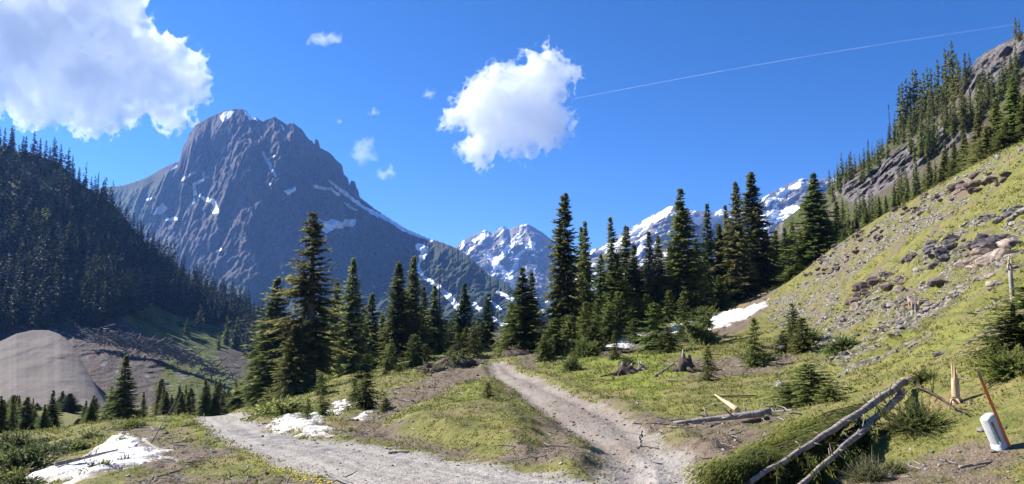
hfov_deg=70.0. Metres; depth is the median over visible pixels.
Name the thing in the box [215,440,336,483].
flowers
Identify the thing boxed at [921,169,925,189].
conifer
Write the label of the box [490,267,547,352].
spruce tree
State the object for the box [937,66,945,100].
conifer
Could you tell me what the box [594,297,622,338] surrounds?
young spruce
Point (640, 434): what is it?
branch
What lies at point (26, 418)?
spruce tree
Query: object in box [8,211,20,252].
conifer
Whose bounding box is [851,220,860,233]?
spruce tree
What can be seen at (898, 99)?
conifer
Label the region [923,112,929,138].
conifer
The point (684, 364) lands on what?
stump
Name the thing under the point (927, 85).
conifer
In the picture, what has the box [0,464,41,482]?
bush
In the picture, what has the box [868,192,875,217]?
conifer
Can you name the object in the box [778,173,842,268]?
spruce tree
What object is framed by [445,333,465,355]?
young spruce
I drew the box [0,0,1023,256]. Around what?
sky
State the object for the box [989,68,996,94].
conifer
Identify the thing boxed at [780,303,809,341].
young spruce
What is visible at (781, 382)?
boulder
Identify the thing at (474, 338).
young spruce
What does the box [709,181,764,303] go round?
spruce tree
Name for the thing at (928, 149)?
conifer
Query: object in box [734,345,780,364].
bush
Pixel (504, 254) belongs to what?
snowy range
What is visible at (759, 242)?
spruce tree
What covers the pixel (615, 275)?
spruce tree
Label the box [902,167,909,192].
conifer
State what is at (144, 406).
spruce tree
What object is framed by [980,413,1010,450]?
marker post
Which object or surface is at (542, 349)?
young spruce
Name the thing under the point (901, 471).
bush
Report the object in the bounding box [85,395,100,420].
spruce tree
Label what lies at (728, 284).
young spruce
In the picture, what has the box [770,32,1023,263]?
slope
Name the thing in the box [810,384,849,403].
young spruce
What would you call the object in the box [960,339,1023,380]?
bush
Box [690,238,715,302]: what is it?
spruce tree
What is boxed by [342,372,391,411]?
young spruce
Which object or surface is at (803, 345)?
young spruce
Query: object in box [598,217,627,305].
spruce tree
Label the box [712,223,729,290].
spruce tree
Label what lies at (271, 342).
spruce tree
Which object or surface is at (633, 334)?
young spruce
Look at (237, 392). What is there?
spruce tree
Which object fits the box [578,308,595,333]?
young spruce
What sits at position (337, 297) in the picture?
spruce tree
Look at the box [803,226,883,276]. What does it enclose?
rock outcrop
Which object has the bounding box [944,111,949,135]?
conifer
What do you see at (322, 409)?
young spruce
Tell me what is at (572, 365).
bush
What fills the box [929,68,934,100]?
conifer
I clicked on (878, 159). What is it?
conifer
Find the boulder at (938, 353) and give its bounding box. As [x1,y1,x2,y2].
[931,351,943,356]
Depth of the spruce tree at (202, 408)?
74.41 m
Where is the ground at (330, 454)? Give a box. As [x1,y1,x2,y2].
[0,142,1023,483]
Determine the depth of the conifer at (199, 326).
347.12 m
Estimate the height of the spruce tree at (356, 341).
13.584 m
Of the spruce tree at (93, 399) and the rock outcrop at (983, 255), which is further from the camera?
the spruce tree at (93, 399)
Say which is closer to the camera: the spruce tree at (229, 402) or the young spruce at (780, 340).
the young spruce at (780, 340)
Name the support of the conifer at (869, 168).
on the slope
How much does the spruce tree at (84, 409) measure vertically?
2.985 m
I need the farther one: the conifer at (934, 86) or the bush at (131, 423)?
the conifer at (934, 86)
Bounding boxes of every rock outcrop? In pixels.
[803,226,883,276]
[844,272,908,305]
[881,297,923,308]
[888,192,951,215]
[899,233,1022,269]
[945,171,1011,194]
[953,238,1018,269]
[959,205,1023,227]
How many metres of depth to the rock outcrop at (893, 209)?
60.06 m
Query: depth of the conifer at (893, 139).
236.98 m
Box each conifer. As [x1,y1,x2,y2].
[0,127,7,152]
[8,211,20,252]
[19,136,24,154]
[21,251,32,289]
[26,209,39,237]
[27,131,37,157]
[33,208,50,245]
[43,140,48,159]
[44,209,50,236]
[46,263,59,296]
[47,146,51,163]
[49,136,57,163]
[61,223,73,257]
[64,147,71,174]
[64,206,76,240]
[69,156,73,176]
[71,236,81,268]
[90,256,106,292]
[102,281,107,307]
[135,222,139,237]
[181,257,186,274]
[184,318,189,335]
[194,304,203,330]
[215,335,221,349]
[221,316,231,344]
[229,317,242,349]
[826,170,831,193]
[829,177,836,202]
[834,166,838,189]
[837,169,843,193]
[838,152,844,177]
[840,200,847,230]
[843,162,848,185]
[845,154,853,180]
[845,209,850,233]
[847,151,855,174]
[850,204,859,226]
[853,155,856,172]
[855,199,859,222]
[856,194,862,221]
[858,160,864,183]
[860,199,865,227]
[861,148,865,165]
[862,162,866,178]
[866,152,873,174]
[867,195,871,217]
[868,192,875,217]
[870,145,873,163]
[874,140,882,167]
[879,139,885,157]
[884,138,890,159]
[886,126,890,143]
[888,105,892,140]
[890,121,899,144]
[890,177,898,201]
[891,113,898,135]
[894,86,901,132]
[895,82,910,130]
[895,128,900,144]
[895,172,903,202]
[898,115,902,137]
[899,176,908,205]
[900,78,910,125]
[901,121,906,143]
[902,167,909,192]
[904,173,910,197]
[905,81,915,122]
[905,106,916,136]
[905,117,916,154]
[908,70,919,116]
[911,69,922,118]
[911,107,916,131]
[911,169,917,196]
[912,143,916,162]
[912,168,920,193]
[913,161,920,189]
[914,78,927,119]
[915,106,918,130]
[916,119,924,151]
[916,125,925,159]
[918,72,929,114]
[918,104,923,129]
[921,67,932,112]
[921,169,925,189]
[922,92,927,118]
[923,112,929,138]
[923,113,933,149]
[924,137,931,159]
[924,141,928,160]
[926,83,936,115]
[926,97,931,121]
[926,133,933,157]
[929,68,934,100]
[929,108,938,141]
[929,128,935,152]
[931,72,938,106]
[933,158,937,176]
[934,59,943,106]
[934,88,940,114]
[934,117,941,153]
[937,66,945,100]
[937,87,948,112]
[939,104,943,126]
[940,48,947,93]
[940,66,949,103]
[941,104,950,136]
[943,50,954,94]
[943,141,947,161]
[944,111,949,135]
[945,105,954,133]
[946,40,957,84]
[947,69,955,101]
[948,106,957,137]
[950,60,962,98]
[952,53,960,89]
[952,99,958,130]
[956,82,968,114]
[957,96,969,130]
[959,53,969,91]
[962,56,967,85]
[963,97,973,131]
[966,52,973,73]
[966,97,974,126]
[967,87,974,119]
[972,82,979,110]
[973,75,984,103]
[975,64,988,95]
[976,95,984,118]
[977,89,987,120]
[983,81,989,105]
[984,79,991,108]
[984,81,992,106]
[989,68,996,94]
[989,79,997,108]
[995,71,1004,100]
[997,61,1007,95]
[1001,56,1008,88]
[1005,57,1019,91]
[1011,17,1018,40]
[1012,46,1021,78]
[1012,51,1021,83]
[1012,62,1020,90]
[1016,20,1023,41]
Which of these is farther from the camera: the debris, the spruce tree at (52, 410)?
the debris
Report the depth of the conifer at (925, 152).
173.83 m
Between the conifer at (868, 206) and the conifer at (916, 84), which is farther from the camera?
the conifer at (916, 84)
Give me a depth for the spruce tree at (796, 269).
83.89 m
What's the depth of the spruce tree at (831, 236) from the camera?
92.37 m
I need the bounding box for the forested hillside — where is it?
[0,151,266,378]
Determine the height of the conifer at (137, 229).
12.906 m
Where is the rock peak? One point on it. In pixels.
(236, 195)
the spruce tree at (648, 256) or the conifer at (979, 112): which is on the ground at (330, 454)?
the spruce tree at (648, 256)
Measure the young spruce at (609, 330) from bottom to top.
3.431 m
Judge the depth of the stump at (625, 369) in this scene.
37.57 m
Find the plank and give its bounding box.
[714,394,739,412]
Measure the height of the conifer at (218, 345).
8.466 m
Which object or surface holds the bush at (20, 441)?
on the ground at (330, 454)
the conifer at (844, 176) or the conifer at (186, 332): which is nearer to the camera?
the conifer at (844, 176)
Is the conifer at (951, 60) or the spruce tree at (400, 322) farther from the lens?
the conifer at (951, 60)
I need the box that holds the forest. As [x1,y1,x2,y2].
[0,126,292,366]
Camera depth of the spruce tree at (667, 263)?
92.22 m
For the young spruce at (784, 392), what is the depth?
19.99 m
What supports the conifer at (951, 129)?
on the slope
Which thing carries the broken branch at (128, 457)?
on the snow patch at (139, 452)
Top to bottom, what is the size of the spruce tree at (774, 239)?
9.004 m
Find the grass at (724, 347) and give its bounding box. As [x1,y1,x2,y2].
[0,139,1023,483]
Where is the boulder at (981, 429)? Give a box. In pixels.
[976,427,984,432]
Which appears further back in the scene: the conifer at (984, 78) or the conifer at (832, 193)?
the conifer at (832, 193)
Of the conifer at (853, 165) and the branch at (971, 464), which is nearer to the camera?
the branch at (971, 464)
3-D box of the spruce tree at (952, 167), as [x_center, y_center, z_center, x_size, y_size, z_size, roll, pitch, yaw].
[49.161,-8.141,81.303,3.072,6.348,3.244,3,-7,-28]
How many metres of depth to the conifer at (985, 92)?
172.39 m
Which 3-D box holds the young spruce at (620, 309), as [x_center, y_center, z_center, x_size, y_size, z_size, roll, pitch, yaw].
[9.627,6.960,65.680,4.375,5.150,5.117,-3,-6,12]
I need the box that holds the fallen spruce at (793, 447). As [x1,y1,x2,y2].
[680,376,914,483]
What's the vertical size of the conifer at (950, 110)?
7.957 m
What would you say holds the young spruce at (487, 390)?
on the ground at (330, 454)
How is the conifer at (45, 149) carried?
on the forested hillside
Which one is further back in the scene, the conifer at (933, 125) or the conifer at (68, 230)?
the conifer at (68, 230)
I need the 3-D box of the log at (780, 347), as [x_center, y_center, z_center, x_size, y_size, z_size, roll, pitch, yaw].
[14.275,5.747,39.783,0.480,0.299,2.164,2,-7,-18]
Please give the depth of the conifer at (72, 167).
443.40 m
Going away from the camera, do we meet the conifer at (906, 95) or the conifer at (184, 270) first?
the conifer at (906, 95)
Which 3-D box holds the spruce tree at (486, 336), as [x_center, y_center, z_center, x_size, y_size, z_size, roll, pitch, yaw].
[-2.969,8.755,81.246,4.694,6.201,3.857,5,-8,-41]
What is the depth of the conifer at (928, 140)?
174.10 m
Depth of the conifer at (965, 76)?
219.68 m
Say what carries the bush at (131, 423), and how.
on the ground at (330, 454)
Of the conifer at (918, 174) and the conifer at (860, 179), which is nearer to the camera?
the conifer at (918, 174)
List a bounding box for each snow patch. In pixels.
[25,431,177,483]
[264,410,337,436]
[331,399,354,414]
[352,410,376,427]
[606,333,646,347]
[663,321,690,332]
[708,298,769,329]
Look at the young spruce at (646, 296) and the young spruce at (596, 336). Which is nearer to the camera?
the young spruce at (596, 336)
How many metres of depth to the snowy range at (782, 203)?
3234.26 m
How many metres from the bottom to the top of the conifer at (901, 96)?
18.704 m
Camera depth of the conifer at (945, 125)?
179.40 m
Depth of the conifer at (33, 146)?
433.98 m
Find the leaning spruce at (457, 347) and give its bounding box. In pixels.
[439,341,462,359]
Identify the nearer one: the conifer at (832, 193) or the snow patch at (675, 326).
the snow patch at (675, 326)
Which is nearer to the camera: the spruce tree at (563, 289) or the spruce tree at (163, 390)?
the spruce tree at (563, 289)
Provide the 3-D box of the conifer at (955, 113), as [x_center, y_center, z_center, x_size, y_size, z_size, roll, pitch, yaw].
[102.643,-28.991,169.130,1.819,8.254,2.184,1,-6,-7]
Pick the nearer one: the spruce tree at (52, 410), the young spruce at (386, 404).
the young spruce at (386, 404)
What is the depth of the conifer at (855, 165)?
249.21 m
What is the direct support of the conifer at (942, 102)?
on the slope
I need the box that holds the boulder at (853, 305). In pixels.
[849,302,860,311]
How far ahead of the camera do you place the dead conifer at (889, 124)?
247.86 m
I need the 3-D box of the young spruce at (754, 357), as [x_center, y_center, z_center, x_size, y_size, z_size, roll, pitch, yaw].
[11.816,5.178,35.691,1.436,3.063,1.695,1,-6,-6]
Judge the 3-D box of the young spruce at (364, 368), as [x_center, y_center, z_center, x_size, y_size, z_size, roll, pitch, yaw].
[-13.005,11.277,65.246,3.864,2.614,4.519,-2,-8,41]
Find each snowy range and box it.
[454,224,575,314]
[569,178,835,299]
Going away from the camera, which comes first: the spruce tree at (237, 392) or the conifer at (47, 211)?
the spruce tree at (237, 392)
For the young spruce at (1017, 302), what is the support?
on the ground at (330, 454)
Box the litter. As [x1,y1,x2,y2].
[61,155,1023,483]
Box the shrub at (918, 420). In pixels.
[863,391,966,441]
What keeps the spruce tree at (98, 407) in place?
on the ground at (330, 454)
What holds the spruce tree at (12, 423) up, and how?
on the ground at (330, 454)
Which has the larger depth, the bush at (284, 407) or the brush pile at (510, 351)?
the brush pile at (510, 351)
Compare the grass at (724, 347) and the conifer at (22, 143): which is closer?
the grass at (724, 347)
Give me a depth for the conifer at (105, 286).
304.94 m
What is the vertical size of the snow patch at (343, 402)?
1.097 m
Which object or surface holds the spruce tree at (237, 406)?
on the ground at (330, 454)
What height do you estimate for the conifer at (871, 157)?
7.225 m
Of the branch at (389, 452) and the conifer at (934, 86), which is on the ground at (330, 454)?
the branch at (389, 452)
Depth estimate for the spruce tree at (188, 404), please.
78.37 m
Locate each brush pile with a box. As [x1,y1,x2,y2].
[403,360,447,374]
[433,349,487,368]
[496,343,538,356]
[611,347,638,353]
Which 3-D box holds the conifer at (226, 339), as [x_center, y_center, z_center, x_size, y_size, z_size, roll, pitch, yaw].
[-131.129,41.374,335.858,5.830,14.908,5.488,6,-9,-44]
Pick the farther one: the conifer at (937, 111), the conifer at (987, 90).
the conifer at (937, 111)
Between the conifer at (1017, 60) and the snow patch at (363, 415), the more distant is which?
the conifer at (1017, 60)
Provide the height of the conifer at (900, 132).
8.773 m
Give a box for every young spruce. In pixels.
[297,399,315,420]
[311,372,328,396]
[314,387,331,415]
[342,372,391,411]
[343,354,379,381]
[345,380,361,400]
[375,397,394,411]
[377,339,402,371]
[381,360,392,374]
[393,334,430,367]
[393,365,404,372]
[402,335,431,369]
[421,344,441,358]
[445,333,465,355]
[451,335,475,350]
[457,327,477,356]
[462,321,487,359]
[477,383,496,399]
[531,318,575,356]
[532,337,555,361]
[552,315,580,349]
[558,315,583,351]
[572,302,605,345]
[574,321,611,351]
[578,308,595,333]
[590,298,605,337]
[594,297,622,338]
[599,310,624,343]
[600,291,637,339]
[605,330,624,359]
[621,318,647,343]
[628,294,649,330]
[631,302,685,354]
[637,293,662,327]
[644,326,686,352]
[656,290,680,322]
[670,291,695,338]
[690,346,724,381]
[706,275,733,309]
[711,284,740,310]
[713,278,739,304]
[730,280,763,301]
[740,317,772,368]
[748,266,762,292]
[748,363,852,410]
[757,383,794,408]
[766,330,793,354]
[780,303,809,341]
[784,317,820,356]
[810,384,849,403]
[953,317,1023,363]
[957,286,1023,357]
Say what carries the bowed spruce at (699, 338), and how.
on the ground at (330, 454)
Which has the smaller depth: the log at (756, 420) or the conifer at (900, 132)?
the log at (756, 420)
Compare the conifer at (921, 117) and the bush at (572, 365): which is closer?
the bush at (572, 365)
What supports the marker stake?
on the ground at (330, 454)
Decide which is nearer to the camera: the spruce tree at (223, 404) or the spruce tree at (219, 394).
the spruce tree at (223, 404)
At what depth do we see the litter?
16.80 m
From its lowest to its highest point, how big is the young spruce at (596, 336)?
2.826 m
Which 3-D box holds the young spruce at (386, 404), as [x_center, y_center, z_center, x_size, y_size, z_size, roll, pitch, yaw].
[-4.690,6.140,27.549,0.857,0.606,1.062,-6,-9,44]
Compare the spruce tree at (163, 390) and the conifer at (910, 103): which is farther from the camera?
the conifer at (910, 103)
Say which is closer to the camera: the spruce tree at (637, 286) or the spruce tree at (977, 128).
the spruce tree at (977, 128)
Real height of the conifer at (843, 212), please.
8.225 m
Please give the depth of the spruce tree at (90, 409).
43.95 m
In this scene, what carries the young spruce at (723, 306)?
on the ground at (330, 454)
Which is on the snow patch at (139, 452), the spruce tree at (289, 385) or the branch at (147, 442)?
the branch at (147, 442)
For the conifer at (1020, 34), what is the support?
on the slope
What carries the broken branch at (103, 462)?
on the snow patch at (139, 452)
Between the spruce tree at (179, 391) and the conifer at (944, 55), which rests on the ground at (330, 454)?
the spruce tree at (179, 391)
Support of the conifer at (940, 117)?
on the slope
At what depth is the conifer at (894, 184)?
151.52 m
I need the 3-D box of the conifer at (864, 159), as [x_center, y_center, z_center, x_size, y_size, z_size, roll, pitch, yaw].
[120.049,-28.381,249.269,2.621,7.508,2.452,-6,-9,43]
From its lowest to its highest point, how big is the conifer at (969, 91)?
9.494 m
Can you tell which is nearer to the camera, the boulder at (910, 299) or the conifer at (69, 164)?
the boulder at (910, 299)
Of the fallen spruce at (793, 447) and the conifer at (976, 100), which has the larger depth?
the conifer at (976, 100)
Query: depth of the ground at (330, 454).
20.70 m
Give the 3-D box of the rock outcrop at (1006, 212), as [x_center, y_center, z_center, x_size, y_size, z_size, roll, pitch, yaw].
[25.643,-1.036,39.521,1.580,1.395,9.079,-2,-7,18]
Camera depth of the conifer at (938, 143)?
173.47 m
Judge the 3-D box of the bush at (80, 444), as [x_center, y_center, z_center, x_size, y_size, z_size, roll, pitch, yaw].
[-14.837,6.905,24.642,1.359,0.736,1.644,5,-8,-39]
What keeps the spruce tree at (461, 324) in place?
on the ground at (330, 454)
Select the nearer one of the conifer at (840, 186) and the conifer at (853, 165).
the conifer at (840, 186)
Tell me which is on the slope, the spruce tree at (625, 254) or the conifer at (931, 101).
the conifer at (931, 101)
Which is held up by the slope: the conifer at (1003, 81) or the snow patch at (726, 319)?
the conifer at (1003, 81)
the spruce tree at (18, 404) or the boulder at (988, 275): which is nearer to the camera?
the boulder at (988, 275)
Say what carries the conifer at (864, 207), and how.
on the slope
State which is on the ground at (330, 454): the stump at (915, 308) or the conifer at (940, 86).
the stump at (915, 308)
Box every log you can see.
[654,361,674,376]
[673,402,771,426]
[739,415,769,423]
[761,345,786,349]
[787,388,907,483]
[912,368,974,413]
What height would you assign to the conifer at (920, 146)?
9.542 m
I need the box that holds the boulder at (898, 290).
[894,286,905,293]
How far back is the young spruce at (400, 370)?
57.10 m
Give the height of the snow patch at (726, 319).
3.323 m
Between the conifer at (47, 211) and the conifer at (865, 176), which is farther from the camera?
the conifer at (47, 211)
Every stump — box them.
[612,361,636,376]
[636,361,644,371]
[670,349,703,372]
[906,300,921,315]
[949,363,963,407]
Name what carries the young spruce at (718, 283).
on the ground at (330, 454)
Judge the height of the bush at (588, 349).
1.884 m
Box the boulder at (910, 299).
[907,295,917,305]
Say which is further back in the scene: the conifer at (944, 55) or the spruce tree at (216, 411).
the conifer at (944, 55)
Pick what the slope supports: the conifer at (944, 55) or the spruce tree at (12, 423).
the conifer at (944, 55)
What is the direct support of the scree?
on the ground at (330, 454)
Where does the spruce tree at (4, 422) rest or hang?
on the ground at (330, 454)
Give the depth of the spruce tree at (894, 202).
91.39 m
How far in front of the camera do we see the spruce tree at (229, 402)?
73.64 m
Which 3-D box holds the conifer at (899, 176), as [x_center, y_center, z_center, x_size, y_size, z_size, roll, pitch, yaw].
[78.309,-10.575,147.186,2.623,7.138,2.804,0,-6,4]
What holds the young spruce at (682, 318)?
on the ground at (330, 454)
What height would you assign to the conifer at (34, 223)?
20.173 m
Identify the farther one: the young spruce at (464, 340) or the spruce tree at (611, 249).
the spruce tree at (611, 249)
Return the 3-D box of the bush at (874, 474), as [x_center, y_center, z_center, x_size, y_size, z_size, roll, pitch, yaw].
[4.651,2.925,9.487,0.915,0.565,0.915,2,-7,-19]
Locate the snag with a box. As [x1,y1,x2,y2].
[1007,255,1015,336]
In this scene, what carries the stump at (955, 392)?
on the ground at (330, 454)
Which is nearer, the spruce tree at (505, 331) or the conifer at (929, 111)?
the spruce tree at (505, 331)
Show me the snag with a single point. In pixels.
(1010, 274)
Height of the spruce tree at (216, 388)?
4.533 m
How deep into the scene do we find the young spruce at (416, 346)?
62.21 m
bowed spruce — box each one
[677,311,722,342]
[682,321,727,345]
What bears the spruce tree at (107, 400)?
on the ground at (330, 454)
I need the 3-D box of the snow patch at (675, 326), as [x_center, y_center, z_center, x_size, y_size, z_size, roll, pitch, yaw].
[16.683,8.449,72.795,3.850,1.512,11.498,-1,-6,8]
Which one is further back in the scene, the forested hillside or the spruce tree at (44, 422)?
the forested hillside
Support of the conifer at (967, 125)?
on the slope
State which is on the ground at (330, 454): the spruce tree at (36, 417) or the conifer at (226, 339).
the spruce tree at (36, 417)
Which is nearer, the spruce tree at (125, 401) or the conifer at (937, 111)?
the spruce tree at (125, 401)
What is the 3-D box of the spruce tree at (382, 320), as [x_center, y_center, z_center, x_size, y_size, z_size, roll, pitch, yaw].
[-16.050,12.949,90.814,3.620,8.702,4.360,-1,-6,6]
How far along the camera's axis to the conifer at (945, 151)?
145.40 m
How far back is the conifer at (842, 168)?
256.12 m
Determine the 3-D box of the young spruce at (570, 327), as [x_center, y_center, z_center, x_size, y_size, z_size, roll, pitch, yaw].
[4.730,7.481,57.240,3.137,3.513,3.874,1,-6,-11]
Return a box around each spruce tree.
[0,396,15,432]
[5,395,19,430]
[5,395,23,407]
[7,404,18,430]
[16,395,22,416]
[17,397,38,430]
[31,405,39,427]
[33,403,43,410]
[34,390,65,427]
[34,404,52,429]
[55,391,65,409]
[56,393,83,412]
[78,401,87,421]
[79,400,100,423]
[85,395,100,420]
[95,398,101,412]
[98,386,117,419]
[99,355,150,420]
[137,392,149,417]
[148,378,169,415]
[151,380,161,416]
[153,392,173,415]
[156,386,169,415]
[169,395,177,414]
[170,392,188,415]
[174,386,183,409]
[179,385,192,409]
[184,392,194,415]
[188,388,198,414]
[192,378,212,416]
[203,384,212,409]
[205,392,222,416]
[210,384,224,413]
[212,385,227,409]
[219,379,224,397]
[219,395,227,414]
[221,388,249,414]
[225,345,265,407]
[226,276,316,406]
[227,384,241,410]
[229,403,242,410]
[256,212,359,390]
[260,319,319,401]
[316,282,344,378]
[316,305,331,383]
[319,258,379,382]
[360,307,378,362]
[361,293,385,367]
[375,261,417,364]
[376,312,386,355]
[379,305,394,364]
[391,256,427,361]
[415,286,429,342]
[418,285,452,354]
[437,268,448,348]
[440,282,478,352]
[445,320,455,349]
[472,293,504,347]
[474,318,484,347]
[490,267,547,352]
[491,302,514,357]
[526,271,543,338]
[529,192,594,340]
[570,226,596,318]
[575,220,600,325]
[591,254,610,322]
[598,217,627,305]
[599,252,640,330]
[616,225,638,296]
[620,244,653,318]
[641,231,661,310]
[645,235,679,318]
[653,187,719,314]
[663,243,677,308]
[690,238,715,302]
[699,204,722,294]
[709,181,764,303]
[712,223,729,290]
[722,205,734,269]
[737,171,786,291]
[759,229,784,291]
[770,232,787,283]
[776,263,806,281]
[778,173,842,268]
[779,228,792,280]
[784,229,809,269]
[787,222,796,267]
[822,217,839,245]
[830,201,848,239]
[838,227,848,243]
[849,221,854,234]
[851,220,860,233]
[859,208,870,228]
[872,197,884,219]
[883,196,888,213]
[889,194,897,208]
[895,194,901,205]
[901,192,908,203]
[921,158,934,192]
[931,172,936,187]
[933,171,944,186]
[934,151,950,181]
[944,142,960,179]
[953,129,970,173]
[956,126,998,166]
[961,112,984,169]
[977,98,1007,140]
[980,121,1021,158]
[996,78,1022,140]
[1011,95,1023,142]
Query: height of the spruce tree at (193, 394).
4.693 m
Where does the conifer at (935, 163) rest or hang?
on the slope
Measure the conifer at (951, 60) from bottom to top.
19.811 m
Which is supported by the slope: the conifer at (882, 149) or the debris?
the conifer at (882, 149)
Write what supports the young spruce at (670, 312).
on the ground at (330, 454)
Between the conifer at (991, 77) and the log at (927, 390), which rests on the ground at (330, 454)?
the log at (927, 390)
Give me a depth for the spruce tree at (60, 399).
120.65 m
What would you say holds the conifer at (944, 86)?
on the slope
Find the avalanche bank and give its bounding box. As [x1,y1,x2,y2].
[68,338,249,405]
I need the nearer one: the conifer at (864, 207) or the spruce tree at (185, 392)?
the spruce tree at (185, 392)
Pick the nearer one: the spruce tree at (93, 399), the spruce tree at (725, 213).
the spruce tree at (93, 399)
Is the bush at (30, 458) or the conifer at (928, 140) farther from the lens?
the conifer at (928, 140)
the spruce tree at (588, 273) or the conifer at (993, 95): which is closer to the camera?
the spruce tree at (588, 273)
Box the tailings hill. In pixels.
[0,330,106,408]
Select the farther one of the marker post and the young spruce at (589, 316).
the young spruce at (589, 316)
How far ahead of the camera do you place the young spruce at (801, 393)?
19.00 m
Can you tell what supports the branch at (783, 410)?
on the ground at (330, 454)
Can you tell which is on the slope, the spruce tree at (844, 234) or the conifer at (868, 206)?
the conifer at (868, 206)
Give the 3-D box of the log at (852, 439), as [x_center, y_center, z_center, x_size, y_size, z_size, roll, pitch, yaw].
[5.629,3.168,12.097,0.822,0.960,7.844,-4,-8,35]
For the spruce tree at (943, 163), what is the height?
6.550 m
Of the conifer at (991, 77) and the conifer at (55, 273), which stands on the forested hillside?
the conifer at (55, 273)
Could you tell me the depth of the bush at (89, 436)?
28.05 m
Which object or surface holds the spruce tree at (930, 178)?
on the ground at (330, 454)
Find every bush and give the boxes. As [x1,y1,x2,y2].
[0,429,41,451]
[0,438,67,472]
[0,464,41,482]
[0,473,45,483]
[6,439,72,456]
[24,435,61,444]
[57,435,94,452]
[77,432,105,439]
[114,418,151,429]
[235,395,317,421]
[559,355,584,370]
[566,336,605,359]
[618,355,638,365]
[689,303,722,320]
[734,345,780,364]
[789,323,823,347]
[813,332,858,355]
[829,448,904,483]
[874,455,913,476]
[899,364,946,384]
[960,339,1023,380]
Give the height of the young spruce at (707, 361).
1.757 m
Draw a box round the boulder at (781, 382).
[773,380,783,385]
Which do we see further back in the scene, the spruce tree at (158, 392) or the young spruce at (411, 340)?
the spruce tree at (158, 392)
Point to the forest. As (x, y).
(32, 306)
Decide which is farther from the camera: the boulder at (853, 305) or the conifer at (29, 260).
the conifer at (29, 260)
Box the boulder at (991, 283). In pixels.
[985,280,1002,291]
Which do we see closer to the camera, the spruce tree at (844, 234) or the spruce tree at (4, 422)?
the spruce tree at (4, 422)
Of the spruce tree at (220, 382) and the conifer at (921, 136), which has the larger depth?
the conifer at (921, 136)
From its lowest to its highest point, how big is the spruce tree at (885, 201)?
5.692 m
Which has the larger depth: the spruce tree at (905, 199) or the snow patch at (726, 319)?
the spruce tree at (905, 199)
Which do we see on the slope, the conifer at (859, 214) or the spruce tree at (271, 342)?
the conifer at (859, 214)
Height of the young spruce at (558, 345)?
3.468 m
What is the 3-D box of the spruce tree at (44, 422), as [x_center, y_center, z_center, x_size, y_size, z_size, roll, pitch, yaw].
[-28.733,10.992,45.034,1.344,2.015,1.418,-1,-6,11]
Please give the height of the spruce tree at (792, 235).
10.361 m
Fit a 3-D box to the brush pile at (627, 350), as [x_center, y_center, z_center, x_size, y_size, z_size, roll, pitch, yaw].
[7.948,7.777,51.647,2.103,0.756,1.707,3,-7,-26]
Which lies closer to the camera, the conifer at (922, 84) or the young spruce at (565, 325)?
the young spruce at (565, 325)
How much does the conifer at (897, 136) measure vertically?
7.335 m
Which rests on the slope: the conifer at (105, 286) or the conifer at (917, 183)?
the conifer at (917, 183)
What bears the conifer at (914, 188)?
on the slope
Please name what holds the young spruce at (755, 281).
on the ground at (330, 454)
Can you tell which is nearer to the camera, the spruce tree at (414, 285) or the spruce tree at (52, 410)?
the spruce tree at (52, 410)
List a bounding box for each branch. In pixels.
[54,447,117,466]
[74,457,117,472]
[117,454,134,459]
[141,402,174,449]
[387,451,409,453]
[622,430,642,448]
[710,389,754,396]
[742,406,796,412]
[958,461,992,468]
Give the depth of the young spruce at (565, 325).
61.43 m
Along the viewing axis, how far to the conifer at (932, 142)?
174.10 m
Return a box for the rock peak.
[92,109,549,332]
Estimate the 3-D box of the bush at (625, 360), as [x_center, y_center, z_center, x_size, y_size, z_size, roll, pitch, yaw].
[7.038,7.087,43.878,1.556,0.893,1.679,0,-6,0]
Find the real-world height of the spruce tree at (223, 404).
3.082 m
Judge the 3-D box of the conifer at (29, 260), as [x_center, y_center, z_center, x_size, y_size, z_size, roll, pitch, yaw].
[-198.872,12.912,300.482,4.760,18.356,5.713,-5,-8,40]
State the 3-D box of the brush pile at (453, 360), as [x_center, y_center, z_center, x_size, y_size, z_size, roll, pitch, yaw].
[-3.771,8.927,54.538,4.619,1.908,4.683,0,-6,0]
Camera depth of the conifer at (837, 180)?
249.04 m
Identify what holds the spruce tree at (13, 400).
on the ground at (330, 454)
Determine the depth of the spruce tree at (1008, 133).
63.07 m
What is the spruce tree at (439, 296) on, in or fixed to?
on the ground at (330, 454)
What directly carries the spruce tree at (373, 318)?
on the ground at (330, 454)
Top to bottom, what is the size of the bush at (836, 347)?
1.239 m
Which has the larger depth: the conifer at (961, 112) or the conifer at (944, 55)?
the conifer at (944, 55)
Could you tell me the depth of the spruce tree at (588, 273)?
75.75 m
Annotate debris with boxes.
[73,323,243,384]
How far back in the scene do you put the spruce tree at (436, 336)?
85.01 m
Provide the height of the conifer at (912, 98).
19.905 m
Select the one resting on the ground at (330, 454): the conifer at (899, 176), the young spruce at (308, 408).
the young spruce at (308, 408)
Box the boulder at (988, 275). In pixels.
[981,272,995,279]
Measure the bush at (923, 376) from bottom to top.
0.524 m
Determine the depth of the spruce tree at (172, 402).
91.58 m
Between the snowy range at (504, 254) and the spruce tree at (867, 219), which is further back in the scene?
the snowy range at (504, 254)
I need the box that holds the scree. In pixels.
[54,145,1023,483]
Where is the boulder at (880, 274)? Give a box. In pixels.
[878,271,886,276]
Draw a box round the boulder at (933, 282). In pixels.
[927,277,949,286]
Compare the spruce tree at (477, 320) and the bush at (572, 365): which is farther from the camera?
the spruce tree at (477, 320)
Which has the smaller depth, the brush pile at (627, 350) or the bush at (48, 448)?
the bush at (48, 448)
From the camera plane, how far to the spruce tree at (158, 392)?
99.04 m
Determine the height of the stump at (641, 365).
0.662 m
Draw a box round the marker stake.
[977,370,1010,446]

